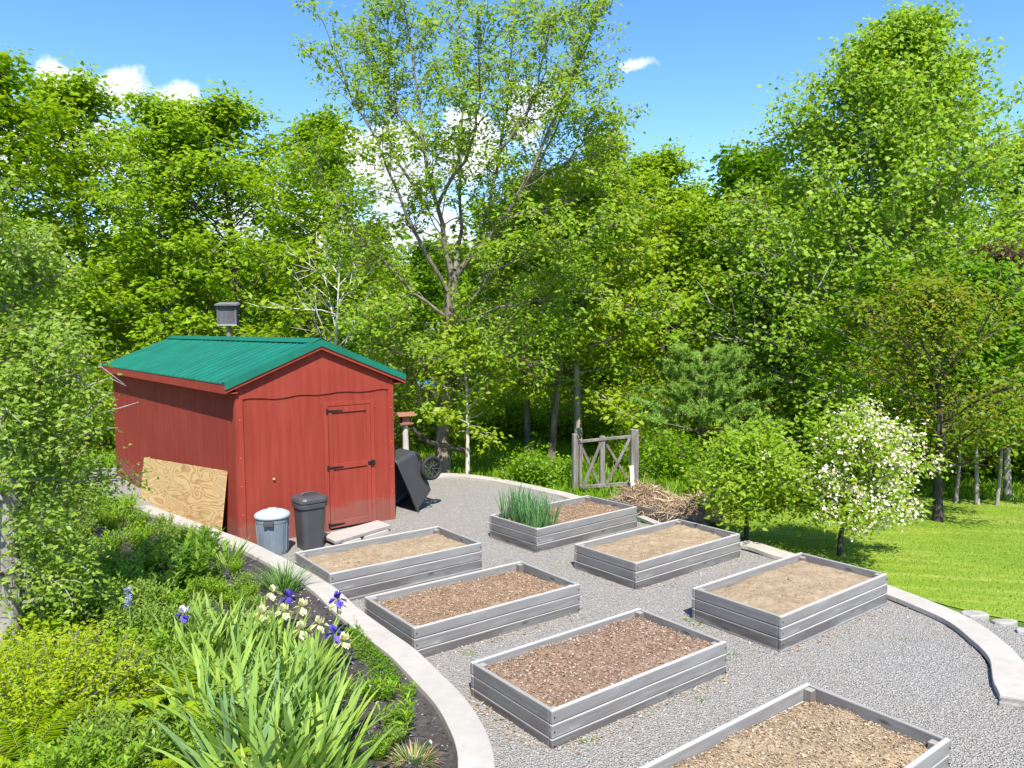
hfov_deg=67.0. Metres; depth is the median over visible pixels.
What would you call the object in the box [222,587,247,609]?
perennial
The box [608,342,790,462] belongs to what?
pine tree
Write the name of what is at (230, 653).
iris clump
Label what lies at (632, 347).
maple tree
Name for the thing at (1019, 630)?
edging stone
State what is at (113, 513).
perennial
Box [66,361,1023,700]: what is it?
ground
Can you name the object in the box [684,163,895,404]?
maple tree
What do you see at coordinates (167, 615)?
perennial
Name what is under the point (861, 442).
crabapple tree
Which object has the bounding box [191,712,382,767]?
iris clump
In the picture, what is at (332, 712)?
iris clump
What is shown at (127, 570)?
perennial
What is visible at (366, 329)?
maple tree
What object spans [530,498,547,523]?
onion
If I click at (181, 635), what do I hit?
iris clump
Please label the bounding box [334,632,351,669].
flowering iris
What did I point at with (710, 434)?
shrub
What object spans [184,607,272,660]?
iris clump
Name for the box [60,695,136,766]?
perennial
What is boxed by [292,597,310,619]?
flowering iris
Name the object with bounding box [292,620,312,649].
flowering iris
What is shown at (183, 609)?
flowering iris
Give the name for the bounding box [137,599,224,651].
iris clump
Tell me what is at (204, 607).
perennial
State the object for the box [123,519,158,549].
perennial
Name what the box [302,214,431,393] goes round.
maple tree
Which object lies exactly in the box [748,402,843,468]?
shrub
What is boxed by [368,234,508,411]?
maple tree
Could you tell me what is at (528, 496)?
onion
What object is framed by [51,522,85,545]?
perennial
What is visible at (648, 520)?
loose plank
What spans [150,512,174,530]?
perennial
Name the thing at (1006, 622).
edging stone
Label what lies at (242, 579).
perennial
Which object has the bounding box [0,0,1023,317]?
sky
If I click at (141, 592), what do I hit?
perennial
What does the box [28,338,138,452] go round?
shrub
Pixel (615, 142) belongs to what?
maple tree
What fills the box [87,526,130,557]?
perennial
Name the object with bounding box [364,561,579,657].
raised bed
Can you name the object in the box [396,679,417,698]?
lily shoots
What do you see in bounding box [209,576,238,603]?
perennial
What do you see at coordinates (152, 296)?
maple tree
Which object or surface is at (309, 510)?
rubbish bin
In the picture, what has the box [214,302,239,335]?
bat house
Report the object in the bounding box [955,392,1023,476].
shrub
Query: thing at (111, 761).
perennial
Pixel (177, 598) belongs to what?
perennial
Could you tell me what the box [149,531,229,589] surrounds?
peony
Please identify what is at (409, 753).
dry tuft
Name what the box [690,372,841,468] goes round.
shrub
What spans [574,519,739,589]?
raised bed
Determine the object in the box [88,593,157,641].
perennial
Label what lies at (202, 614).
perennial
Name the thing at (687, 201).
maple tree
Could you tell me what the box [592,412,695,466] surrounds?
bush
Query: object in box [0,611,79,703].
golden shrub
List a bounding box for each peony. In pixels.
[133,531,183,569]
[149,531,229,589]
[183,523,225,559]
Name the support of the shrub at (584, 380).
on the ground at (1020, 623)
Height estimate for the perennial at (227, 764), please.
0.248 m
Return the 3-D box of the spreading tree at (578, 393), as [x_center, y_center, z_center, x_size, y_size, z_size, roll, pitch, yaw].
[1.194,-1.479,17.325,5.502,7.156,5.352,4,6,44]
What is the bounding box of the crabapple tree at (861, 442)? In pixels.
[757,392,957,555]
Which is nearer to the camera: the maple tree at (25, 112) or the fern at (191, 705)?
the fern at (191, 705)
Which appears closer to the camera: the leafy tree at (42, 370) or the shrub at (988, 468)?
the leafy tree at (42, 370)
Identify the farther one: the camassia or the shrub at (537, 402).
the shrub at (537, 402)
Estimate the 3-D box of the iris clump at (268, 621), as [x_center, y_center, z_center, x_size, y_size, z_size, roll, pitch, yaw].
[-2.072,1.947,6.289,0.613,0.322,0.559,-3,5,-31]
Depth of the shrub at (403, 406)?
19.13 m
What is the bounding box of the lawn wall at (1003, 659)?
[740,540,1023,700]
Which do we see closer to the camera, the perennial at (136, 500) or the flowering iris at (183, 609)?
the flowering iris at (183, 609)
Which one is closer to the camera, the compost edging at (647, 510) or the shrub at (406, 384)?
the compost edging at (647, 510)
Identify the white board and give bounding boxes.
[629,466,634,485]
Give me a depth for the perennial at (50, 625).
5.83 m
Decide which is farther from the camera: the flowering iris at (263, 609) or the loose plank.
the loose plank
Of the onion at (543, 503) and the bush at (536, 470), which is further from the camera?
the bush at (536, 470)
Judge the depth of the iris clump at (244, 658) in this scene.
5.08 m
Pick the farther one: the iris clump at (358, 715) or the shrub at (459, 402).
the shrub at (459, 402)
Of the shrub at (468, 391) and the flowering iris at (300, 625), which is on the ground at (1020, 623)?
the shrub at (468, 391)
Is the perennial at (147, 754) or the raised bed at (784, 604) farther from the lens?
the raised bed at (784, 604)
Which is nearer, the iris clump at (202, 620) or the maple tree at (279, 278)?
the iris clump at (202, 620)
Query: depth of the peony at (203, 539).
8.53 m
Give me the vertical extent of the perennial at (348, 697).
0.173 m
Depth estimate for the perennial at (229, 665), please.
5.40 m
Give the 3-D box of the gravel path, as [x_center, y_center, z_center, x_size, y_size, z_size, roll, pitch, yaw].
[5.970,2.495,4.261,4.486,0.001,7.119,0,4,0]
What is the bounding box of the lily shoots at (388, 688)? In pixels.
[369,676,399,701]
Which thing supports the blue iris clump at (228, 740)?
on the garden soil
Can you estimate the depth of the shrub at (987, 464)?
17.77 m
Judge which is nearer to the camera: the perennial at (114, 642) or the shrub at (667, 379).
the perennial at (114, 642)
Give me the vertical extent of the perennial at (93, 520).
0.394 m
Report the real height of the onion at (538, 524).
0.536 m
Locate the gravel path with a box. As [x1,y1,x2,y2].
[956,611,1023,661]
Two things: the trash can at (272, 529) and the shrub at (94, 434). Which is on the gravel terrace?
the trash can at (272, 529)
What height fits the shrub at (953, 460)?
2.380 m
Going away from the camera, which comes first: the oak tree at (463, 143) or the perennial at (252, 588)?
the perennial at (252, 588)
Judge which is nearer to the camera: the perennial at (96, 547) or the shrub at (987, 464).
the perennial at (96, 547)
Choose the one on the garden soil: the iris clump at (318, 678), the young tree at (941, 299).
the iris clump at (318, 678)
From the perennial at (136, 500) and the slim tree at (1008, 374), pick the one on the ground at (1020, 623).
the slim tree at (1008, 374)
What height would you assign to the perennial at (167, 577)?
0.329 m
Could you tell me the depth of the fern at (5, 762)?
4.35 m
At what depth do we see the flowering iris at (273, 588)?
6.65 m
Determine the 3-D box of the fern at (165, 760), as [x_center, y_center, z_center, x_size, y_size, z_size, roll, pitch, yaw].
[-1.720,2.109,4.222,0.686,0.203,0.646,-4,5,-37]
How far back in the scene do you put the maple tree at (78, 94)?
22.72 m
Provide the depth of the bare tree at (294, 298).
16.53 m
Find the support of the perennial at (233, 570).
on the garden soil
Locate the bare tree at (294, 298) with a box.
[241,205,413,366]
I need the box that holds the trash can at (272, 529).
[254,507,289,555]
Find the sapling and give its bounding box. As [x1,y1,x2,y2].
[407,309,529,473]
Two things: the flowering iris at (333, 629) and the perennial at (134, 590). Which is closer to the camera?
the flowering iris at (333, 629)
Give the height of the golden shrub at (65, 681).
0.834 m
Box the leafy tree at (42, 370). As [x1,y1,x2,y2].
[0,164,161,646]
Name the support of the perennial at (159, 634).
on the garden soil
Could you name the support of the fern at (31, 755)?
on the garden soil
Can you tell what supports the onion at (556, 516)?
in the raised bed at (584, 518)
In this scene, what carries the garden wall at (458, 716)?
on the ground at (1020, 623)
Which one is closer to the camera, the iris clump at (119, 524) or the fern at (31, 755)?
the fern at (31, 755)
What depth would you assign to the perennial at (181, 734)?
4.36 m
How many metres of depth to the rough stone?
5.60 m
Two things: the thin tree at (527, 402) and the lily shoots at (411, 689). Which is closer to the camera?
the lily shoots at (411, 689)
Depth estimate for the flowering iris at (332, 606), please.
6.44 m
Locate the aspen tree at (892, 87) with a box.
[642,0,1023,458]
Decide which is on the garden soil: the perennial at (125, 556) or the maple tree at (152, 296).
the perennial at (125, 556)
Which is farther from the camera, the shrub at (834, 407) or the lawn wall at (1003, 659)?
the shrub at (834, 407)
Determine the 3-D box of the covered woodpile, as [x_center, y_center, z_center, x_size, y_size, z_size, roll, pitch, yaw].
[-2.260,0.752,21.115,0.627,1.760,0.700,0,4,0]
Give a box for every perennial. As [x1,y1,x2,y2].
[10,724,101,767]
[16,594,88,645]
[22,585,45,638]
[38,593,96,635]
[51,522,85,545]
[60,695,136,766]
[64,571,128,630]
[67,727,150,767]
[68,504,88,526]
[69,534,107,574]
[71,515,98,545]
[73,624,138,665]
[75,544,124,583]
[78,483,110,509]
[79,563,124,590]
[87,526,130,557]
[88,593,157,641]
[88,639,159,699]
[89,544,145,585]
[95,505,127,530]
[95,708,174,767]
[96,574,148,620]
[101,553,157,595]
[111,493,139,510]
[114,569,180,612]
[115,616,176,669]
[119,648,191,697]
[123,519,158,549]
[125,509,153,530]
[131,539,173,575]
[131,596,178,634]
[143,564,184,599]
[149,582,191,619]
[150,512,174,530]
[151,519,186,545]
[152,714,218,766]
[157,640,208,685]
[158,631,200,664]
[172,523,195,542]
[174,604,213,632]
[183,591,217,614]
[184,571,214,600]
[187,521,211,542]
[200,574,228,601]
[203,559,228,580]
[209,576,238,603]
[211,654,236,673]
[218,751,254,767]
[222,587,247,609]
[227,557,245,575]
[231,569,257,588]
[239,580,262,598]
[239,591,267,612]
[334,675,357,698]
[366,729,395,760]
[382,721,408,746]
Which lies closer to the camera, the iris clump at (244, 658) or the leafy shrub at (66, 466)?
the iris clump at (244, 658)
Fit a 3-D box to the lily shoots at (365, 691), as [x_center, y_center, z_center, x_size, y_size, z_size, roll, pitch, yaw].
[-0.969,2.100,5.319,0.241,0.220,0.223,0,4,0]
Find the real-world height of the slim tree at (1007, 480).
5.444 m
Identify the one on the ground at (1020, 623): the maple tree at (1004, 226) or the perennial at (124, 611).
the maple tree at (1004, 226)
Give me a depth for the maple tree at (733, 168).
23.64 m
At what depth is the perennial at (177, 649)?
5.63 m
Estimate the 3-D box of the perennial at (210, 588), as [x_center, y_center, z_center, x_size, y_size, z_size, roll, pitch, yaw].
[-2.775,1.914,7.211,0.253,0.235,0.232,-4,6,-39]
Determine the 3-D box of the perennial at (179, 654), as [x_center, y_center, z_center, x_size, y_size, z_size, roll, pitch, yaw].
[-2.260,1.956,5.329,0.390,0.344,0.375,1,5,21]
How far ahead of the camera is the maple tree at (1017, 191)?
21.77 m
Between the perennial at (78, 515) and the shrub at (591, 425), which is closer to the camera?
the perennial at (78, 515)
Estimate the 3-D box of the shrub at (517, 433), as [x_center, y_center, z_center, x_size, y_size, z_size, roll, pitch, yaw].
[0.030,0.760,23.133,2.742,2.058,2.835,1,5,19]
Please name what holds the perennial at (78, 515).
on the garden soil
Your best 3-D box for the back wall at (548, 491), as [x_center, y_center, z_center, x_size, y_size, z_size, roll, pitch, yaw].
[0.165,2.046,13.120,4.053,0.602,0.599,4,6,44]
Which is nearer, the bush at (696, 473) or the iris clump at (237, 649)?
the iris clump at (237, 649)
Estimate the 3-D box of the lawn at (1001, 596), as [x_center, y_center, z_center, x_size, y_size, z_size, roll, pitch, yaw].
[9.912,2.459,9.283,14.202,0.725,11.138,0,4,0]
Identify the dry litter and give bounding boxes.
[360,539,899,757]
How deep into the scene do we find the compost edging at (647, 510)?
11.23 m
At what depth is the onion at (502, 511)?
10.05 m
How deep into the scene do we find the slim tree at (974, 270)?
13.68 m
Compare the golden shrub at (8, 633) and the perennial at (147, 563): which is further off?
the perennial at (147, 563)
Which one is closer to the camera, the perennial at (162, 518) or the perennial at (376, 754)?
the perennial at (376, 754)
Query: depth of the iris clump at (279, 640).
6.08 m
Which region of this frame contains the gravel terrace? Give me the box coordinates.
[83,467,1023,767]
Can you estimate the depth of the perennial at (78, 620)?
6.05 m
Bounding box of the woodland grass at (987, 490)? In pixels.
[47,433,1023,501]
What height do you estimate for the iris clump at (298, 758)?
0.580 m
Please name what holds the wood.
on the ground at (1020, 623)
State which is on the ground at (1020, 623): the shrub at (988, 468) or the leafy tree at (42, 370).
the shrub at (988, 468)
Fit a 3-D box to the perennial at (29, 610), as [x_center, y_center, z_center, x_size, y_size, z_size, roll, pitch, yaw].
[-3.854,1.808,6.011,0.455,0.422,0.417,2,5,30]
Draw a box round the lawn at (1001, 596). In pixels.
[709,497,1023,621]
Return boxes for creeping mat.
[345,617,405,690]
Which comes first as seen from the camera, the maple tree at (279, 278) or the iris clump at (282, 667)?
the iris clump at (282, 667)
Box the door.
[326,404,374,528]
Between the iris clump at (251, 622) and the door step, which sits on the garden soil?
the iris clump at (251, 622)
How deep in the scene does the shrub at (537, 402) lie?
26.13 m
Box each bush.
[489,438,578,488]
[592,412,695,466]
[607,420,707,481]
[679,460,715,495]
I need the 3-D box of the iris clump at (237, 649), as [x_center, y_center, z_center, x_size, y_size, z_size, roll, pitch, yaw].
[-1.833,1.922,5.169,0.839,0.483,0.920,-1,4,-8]
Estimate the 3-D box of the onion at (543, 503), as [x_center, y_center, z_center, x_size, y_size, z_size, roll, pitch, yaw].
[0.391,1.581,9.836,0.396,0.462,0.253,0,4,8]
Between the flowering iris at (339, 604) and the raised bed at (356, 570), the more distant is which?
the raised bed at (356, 570)
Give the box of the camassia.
[123,586,132,636]
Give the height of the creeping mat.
0.096 m
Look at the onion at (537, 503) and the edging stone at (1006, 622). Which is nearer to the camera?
the edging stone at (1006, 622)
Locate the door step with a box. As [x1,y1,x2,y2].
[324,520,390,544]
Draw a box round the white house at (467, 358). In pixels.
[413,322,582,416]
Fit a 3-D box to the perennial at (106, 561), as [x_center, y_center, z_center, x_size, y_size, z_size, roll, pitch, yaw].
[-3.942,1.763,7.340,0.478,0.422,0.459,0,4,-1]
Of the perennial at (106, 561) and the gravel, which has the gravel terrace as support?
the gravel
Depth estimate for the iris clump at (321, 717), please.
4.32 m
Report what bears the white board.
on the ground at (1020, 623)
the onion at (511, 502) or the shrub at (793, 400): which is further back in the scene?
the shrub at (793, 400)
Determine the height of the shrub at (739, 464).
2.101 m
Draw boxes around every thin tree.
[413,185,651,452]
[445,150,702,460]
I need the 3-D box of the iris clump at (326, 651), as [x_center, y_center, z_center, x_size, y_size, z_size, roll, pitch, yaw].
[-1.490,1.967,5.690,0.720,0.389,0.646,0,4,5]
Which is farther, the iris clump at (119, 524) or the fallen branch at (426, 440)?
the fallen branch at (426, 440)
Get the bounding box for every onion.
[488,483,516,518]
[500,482,524,518]
[501,492,522,521]
[508,484,525,513]
[511,486,532,509]
[511,496,537,525]
[512,484,529,524]
[516,495,534,523]
[517,493,548,527]
[523,489,543,520]
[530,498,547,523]
[532,490,555,523]
[536,492,556,526]
[540,491,565,525]
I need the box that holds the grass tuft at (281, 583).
[241,555,318,595]
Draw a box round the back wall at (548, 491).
[438,473,580,498]
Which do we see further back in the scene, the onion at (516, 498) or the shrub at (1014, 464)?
the shrub at (1014, 464)
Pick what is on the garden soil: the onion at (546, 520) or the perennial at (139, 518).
the perennial at (139, 518)
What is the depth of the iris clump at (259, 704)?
4.98 m
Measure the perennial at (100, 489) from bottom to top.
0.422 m
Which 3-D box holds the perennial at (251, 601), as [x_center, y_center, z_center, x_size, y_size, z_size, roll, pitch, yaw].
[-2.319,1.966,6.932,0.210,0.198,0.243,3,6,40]
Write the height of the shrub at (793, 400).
2.856 m
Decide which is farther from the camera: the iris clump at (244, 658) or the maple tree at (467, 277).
the maple tree at (467, 277)
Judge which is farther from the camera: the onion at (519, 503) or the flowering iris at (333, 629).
the onion at (519, 503)
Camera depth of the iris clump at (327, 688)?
5.10 m
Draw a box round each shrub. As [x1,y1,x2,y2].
[0,600,189,751]
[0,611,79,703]
[5,349,81,449]
[8,352,108,451]
[18,436,112,546]
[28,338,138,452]
[79,327,208,440]
[79,484,146,527]
[377,337,427,405]
[393,373,437,447]
[393,385,476,448]
[406,361,515,420]
[451,388,535,440]
[471,383,551,439]
[485,375,585,430]
[510,381,611,442]
[540,367,653,435]
[543,373,664,446]
[585,374,696,444]
[620,372,766,451]
[625,342,782,399]
[672,367,781,451]
[673,409,822,540]
[686,329,833,411]
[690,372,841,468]
[745,374,912,462]
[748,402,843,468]
[805,378,926,473]
[818,405,989,479]
[834,381,1023,486]
[913,387,1023,475]
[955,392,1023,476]
[979,367,1023,478]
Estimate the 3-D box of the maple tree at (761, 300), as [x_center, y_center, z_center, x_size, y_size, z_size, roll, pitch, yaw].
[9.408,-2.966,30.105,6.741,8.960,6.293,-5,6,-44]
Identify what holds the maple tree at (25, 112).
on the ground at (1020, 623)
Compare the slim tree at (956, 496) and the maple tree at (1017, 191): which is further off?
the maple tree at (1017, 191)
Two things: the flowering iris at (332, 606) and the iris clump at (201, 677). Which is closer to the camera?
the iris clump at (201, 677)
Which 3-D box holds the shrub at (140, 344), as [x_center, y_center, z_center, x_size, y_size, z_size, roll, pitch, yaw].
[-8.561,0.200,19.792,4.456,3.344,4.607,2,5,29]
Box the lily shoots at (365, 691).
[357,671,386,702]
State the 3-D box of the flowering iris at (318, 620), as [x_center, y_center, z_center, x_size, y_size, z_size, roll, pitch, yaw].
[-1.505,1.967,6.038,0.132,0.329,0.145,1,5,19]
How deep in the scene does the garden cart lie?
11.63 m
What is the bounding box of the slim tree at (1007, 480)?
[942,237,1023,499]
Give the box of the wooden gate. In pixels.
[572,429,638,491]
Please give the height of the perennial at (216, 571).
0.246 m
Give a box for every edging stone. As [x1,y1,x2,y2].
[961,610,988,620]
[991,618,1017,625]
[1016,628,1023,634]
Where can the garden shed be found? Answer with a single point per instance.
(268, 422)
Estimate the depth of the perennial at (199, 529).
9.20 m
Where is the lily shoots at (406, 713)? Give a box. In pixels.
[372,690,419,740]
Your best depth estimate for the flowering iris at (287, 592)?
6.52 m
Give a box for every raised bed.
[295,526,481,600]
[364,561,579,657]
[470,608,726,748]
[489,495,636,553]
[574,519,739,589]
[639,683,950,767]
[692,552,886,652]
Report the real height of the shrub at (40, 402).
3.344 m
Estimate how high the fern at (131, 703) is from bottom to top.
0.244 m
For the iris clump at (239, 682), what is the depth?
4.42 m
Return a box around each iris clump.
[96,503,142,531]
[131,651,277,751]
[132,602,198,639]
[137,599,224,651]
[143,610,242,665]
[145,681,360,767]
[146,629,252,691]
[149,652,343,760]
[150,631,293,721]
[152,678,322,767]
[164,588,215,623]
[172,589,257,641]
[172,622,305,693]
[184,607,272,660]
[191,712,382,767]
[192,600,281,659]
[199,643,340,724]
[200,535,255,568]
[205,590,258,630]
[209,672,403,767]
[211,623,338,705]
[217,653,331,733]
[220,595,290,635]
[234,690,396,767]
[240,604,315,658]
[245,634,345,693]
[248,638,381,727]
[263,670,379,743]
[272,615,361,674]
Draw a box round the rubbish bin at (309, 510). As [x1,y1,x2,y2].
[291,491,327,550]
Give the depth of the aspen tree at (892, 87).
16.62 m
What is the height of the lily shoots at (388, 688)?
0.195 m
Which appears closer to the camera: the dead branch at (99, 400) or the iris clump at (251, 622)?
the iris clump at (251, 622)
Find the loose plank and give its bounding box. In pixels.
[637,515,660,524]
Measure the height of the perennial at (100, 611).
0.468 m
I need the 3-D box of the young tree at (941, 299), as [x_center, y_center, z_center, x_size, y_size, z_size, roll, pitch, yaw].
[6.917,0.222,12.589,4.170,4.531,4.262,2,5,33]
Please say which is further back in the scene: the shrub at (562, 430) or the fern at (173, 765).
the shrub at (562, 430)
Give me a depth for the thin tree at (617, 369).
16.12 m
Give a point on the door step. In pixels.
(369, 530)
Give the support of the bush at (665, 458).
on the ground at (1020, 623)
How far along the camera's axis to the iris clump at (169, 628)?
6.28 m
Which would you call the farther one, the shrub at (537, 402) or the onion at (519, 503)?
the shrub at (537, 402)
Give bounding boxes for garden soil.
[0,506,457,767]
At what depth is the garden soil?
5.59 m
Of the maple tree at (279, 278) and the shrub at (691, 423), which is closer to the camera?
the shrub at (691, 423)
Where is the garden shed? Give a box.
[101,335,405,543]
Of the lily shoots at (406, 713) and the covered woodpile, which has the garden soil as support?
the lily shoots at (406, 713)
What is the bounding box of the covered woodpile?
[417,380,438,438]
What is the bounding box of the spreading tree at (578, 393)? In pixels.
[459,151,704,461]
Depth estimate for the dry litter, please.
5.71 m
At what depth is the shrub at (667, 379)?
23.66 m
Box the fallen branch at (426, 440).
[411,427,471,453]
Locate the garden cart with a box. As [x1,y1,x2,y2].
[394,448,441,512]
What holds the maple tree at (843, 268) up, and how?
on the ground at (1020, 623)
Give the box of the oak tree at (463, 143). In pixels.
[278,0,651,474]
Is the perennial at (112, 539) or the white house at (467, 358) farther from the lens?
the white house at (467, 358)
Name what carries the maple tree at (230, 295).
on the ground at (1020, 623)
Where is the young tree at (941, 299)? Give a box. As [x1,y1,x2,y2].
[813,260,1023,521]
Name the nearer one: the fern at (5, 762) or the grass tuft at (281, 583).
the fern at (5, 762)
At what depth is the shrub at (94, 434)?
19.55 m
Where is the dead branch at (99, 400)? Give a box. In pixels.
[59,366,138,531]
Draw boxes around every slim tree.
[796,245,977,473]
[886,288,1023,502]
[887,242,1023,504]
[930,283,1023,505]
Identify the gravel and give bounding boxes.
[281,478,1023,767]
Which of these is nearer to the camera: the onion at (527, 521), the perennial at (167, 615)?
the perennial at (167, 615)
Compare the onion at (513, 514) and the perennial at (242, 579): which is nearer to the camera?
the perennial at (242, 579)
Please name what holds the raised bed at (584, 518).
on the gravel terrace
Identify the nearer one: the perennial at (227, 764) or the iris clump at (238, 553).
the perennial at (227, 764)
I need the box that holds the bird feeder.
[394,412,415,449]
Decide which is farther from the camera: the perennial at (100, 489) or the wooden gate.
the wooden gate
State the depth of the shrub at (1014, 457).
17.49 m
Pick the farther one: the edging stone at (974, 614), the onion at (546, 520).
the onion at (546, 520)
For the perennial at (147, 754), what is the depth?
4.25 m
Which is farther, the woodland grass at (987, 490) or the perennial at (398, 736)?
the woodland grass at (987, 490)
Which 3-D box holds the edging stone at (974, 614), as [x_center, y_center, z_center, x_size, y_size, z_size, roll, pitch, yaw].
[4.507,2.260,7.534,0.247,0.065,0.157,0,4,0]
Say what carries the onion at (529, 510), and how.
in the raised bed at (584, 518)
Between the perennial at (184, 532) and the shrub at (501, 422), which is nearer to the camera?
the perennial at (184, 532)
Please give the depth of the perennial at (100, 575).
6.95 m
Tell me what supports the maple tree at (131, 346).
on the ground at (1020, 623)
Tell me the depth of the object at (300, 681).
4.86 m
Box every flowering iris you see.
[172,605,194,630]
[254,605,270,631]
[265,584,282,621]
[274,603,293,630]
[280,589,295,630]
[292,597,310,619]
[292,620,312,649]
[310,616,329,635]
[325,624,342,663]
[328,591,346,647]
[329,598,346,634]
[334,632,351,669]
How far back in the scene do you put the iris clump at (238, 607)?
6.55 m
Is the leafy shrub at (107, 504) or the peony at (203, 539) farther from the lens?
the leafy shrub at (107, 504)
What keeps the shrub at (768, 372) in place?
on the ground at (1020, 623)
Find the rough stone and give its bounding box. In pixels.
[998,697,1023,709]
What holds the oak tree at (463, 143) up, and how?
on the ground at (1020, 623)
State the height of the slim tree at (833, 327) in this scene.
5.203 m
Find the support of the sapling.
on the ground at (1020, 623)
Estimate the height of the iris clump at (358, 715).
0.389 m
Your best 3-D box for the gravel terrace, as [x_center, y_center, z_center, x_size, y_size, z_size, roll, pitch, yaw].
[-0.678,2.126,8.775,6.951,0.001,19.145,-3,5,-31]
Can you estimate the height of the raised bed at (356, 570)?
0.352 m
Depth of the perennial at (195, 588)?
7.17 m
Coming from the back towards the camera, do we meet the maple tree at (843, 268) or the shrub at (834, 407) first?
the maple tree at (843, 268)
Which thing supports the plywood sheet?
on the ground at (1020, 623)
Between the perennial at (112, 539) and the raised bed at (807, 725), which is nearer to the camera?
the raised bed at (807, 725)
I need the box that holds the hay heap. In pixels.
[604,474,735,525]
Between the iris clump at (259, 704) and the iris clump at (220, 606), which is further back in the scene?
the iris clump at (220, 606)
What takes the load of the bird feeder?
on the gravel terrace
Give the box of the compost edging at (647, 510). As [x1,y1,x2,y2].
[611,496,695,522]
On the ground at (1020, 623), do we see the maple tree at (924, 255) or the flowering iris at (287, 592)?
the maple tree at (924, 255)
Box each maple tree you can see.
[0,43,144,400]
[0,52,232,402]
[55,81,293,390]
[76,230,177,395]
[96,77,355,350]
[158,241,248,335]
[203,99,432,360]
[241,254,334,338]
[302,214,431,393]
[335,281,405,357]
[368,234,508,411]
[427,164,610,429]
[544,127,710,401]
[557,133,779,418]
[587,244,684,384]
[628,173,760,361]
[642,137,846,388]
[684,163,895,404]
[690,202,830,336]
[798,188,923,349]
[895,186,980,363]
[932,120,1023,356]
[954,205,1022,266]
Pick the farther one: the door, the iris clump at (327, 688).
the door
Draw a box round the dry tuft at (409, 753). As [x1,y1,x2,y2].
[382,738,446,767]
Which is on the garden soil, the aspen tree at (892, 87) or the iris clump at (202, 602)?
the iris clump at (202, 602)
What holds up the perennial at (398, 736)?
on the garden soil
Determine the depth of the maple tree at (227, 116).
22.35 m
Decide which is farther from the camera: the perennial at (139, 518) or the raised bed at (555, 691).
the perennial at (139, 518)
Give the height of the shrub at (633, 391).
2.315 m
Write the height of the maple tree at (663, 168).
9.546 m
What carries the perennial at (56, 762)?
on the garden soil
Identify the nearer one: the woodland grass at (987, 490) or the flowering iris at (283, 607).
the flowering iris at (283, 607)
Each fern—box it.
[0,698,97,767]
[0,710,109,766]
[92,657,234,740]
[92,667,197,727]
[137,733,261,767]
[162,755,193,767]
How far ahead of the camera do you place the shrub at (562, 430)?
22.43 m
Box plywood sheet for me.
[140,457,226,530]
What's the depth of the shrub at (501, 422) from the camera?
22.32 m
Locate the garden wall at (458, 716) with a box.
[136,505,494,767]
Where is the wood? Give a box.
[21,210,991,364]
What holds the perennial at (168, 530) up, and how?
on the garden soil
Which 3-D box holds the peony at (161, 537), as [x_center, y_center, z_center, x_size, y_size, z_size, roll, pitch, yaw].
[-3.699,1.759,8.067,0.463,0.416,0.516,0,4,-1]

